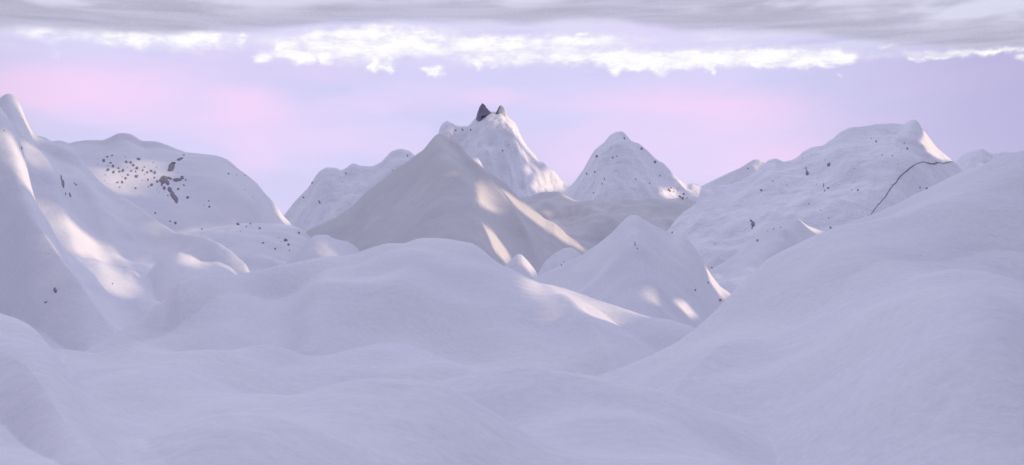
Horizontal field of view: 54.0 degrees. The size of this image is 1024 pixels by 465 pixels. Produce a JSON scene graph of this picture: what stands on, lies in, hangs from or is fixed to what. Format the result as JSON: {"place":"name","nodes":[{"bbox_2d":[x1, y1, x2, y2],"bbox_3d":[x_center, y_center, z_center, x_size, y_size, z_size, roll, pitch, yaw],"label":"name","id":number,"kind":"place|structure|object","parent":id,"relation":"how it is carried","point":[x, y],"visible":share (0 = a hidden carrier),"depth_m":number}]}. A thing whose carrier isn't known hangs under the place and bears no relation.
{"place":"outdoors","nodes":[
{"label":"outdoors","id":0,"kind":"place"},
{"bbox_2d":[0,313,149,464],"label":"hill","id":1,"kind":"structure","parent":0,"point":[53,411],"depth_m":48.97},
{"bbox_2d":[0,108,158,351],"bbox_3d":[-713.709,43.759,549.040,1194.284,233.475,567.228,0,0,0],"label":"hill","id":2,"kind":"structure","parent":0,"point":[82,309],"depth_m":394.76},
{"bbox_2d":[73,255,156,300],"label":"hill","id":3,"kind":"structure","parent":0,"point":[128,283],"depth_m":511.37},
{"bbox_2d":[0,94,249,275],"bbox_3d":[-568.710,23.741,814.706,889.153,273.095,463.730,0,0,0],"label":"mountain","id":4,"kind":"structure","parent":0,"point":[93,217],"depth_m":708.17},
{"bbox_2d":[38,133,290,232],"bbox_3d":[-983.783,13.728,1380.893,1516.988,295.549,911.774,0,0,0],"label":"mountain","id":5,"kind":"structure","parent":0,"point":[207,177],"depth_m":1184.84},
{"bbox_2d":[159,176,171,185],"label":"rock outcrop","id":6,"kind":"object","parent":5,"relation":"on","point":[163,179],"visible":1,"depth_m":1162.62},
{"bbox_2d":[168,162,175,170],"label":"rock outcrop","id":7,"kind":"object","parent":5,"relation":"on","point":[171,166],"visible":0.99,"depth_m":1226.67},
{"bbox_2d":[168,187,177,203],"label":"rock outcrop","id":8,"kind":"object","parent":5,"relation":"on","point":[173,196],"visible":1,"depth_m":1125.08},
{"bbox_2d":[145,252,237,301],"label":"hill","id":9,"kind":"structure","parent":0,"point":[168,274],"depth_m":531.61},
{"bbox_2d":[182,223,310,271],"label":"hill","id":10,"kind":"structure","parent":0,"point":[248,248],"depth_m":969.80},
{"bbox_2d":[286,235,359,263],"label":"hill","id":11,"kind":"structure","parent":0,"point":[316,246],"depth_m":871.34},
{"bbox_2d":[284,149,414,231],"bbox_3d":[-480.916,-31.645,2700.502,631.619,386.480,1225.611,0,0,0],"label":"mountain","id":12,"kind":"structure","parent":0,"point":[335,192],"depth_m":2598.93},
{"bbox_2d":[85,238,695,375],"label":"hill","id":13,"kind":"structure","parent":0,"point":[462,302],"depth_m":306.27},
{"bbox_2d":[53,341,777,464],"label":"snow field","id":14,"kind":"structure","parent":0,"point":[376,404],"depth_m":96.75},
{"bbox_2d":[306,134,586,273],"bbox_3d":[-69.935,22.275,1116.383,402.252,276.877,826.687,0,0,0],"label":"mountain","id":15,"kind":"structure","parent":0,"point":[441,186],"depth_m":1068.51},
{"bbox_2d":[472,157,483,167],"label":"mountain","id":16,"kind":"structure","parent":0,"point":[475,159],"depth_m":1639.30},
{"bbox_2d":[438,112,569,196],"bbox_3d":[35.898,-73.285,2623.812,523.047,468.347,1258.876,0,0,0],"label":"mountain","id":17,"kind":"structure","parent":0,"point":[517,167],"depth_m":2439.17},
{"bbox_2d":[476,103,490,120],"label":"rock horn","id":18,"kind":"object","parent":17,"relation":"on","point":[483,110],"visible":0.98,"depth_m":2526.84},
{"bbox_2d":[496,106,506,116],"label":"snow horn","id":19,"kind":"object","parent":17,"relation":"on","point":[501,110],"visible":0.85,"depth_m":2535.10},
{"bbox_2d":[0,0,1023,215],"label":"sky","id":20,"kind":"structure","parent":0,"point":[286,92]},
{"bbox_2d":[505,254,537,278],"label":"hill","id":21,"kind":"structure","parent":0,"point":[520,263],"depth_m":708.40},
{"bbox_2d":[537,247,580,276],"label":"hill","id":22,"kind":"structure","parent":0,"point":[558,258],"depth_m":784.02},
{"bbox_2d":[519,192,695,250],"bbox_3d":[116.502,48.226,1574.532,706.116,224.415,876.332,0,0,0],"label":"hill","id":23,"kind":"structure","parent":0,"point":[587,225],"depth_m":1444.29},
{"bbox_2d":[533,215,730,327],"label":"hill","id":24,"kind":"structure","parent":0,"point":[661,273],"depth_m":589.13},
{"bbox_2d":[563,131,701,201],"bbox_3d":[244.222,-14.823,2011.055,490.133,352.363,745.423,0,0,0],"label":"mountain","id":25,"kind":"structure","parent":0,"point":[626,167],"depth_m":1791.06},
{"bbox_2d":[701,159,764,186],"bbox_3d":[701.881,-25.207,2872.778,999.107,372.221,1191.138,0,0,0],"label":"mountain","id":26,"kind":"structure","parent":0,"point":[741,173],"depth_m":2856.24},
{"bbox_2d":[709,219,824,292],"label":"hill","id":27,"kind":"structure","parent":0,"point":[730,275],"depth_m":768.27},
{"bbox_2d":[597,150,1023,464],"bbox_3d":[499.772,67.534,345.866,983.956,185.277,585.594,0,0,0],"label":"hill","id":28,"kind":"structure","parent":0,"point":[893,335],"depth_m":130.80},
{"bbox_2d":[667,120,962,269],"bbox_3d":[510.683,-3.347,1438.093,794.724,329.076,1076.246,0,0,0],"label":"mountain","id":29,"kind":"structure","parent":0,"point":[720,216],"depth_m":1257.47},
{"bbox_2d":[871,161,953,213],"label":"rock band","id":30,"kind":"object","parent":29,"relation":"on","point":[907,171],"visible":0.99,"depth_m":1246.62},
{"bbox_2d":[955,149,1012,170],"bbox_3d":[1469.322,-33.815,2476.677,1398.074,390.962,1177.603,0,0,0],"label":"mountain","id":31,"kind":"structure","parent":0,"point":[971,159],"depth_m":2454.11}
]}

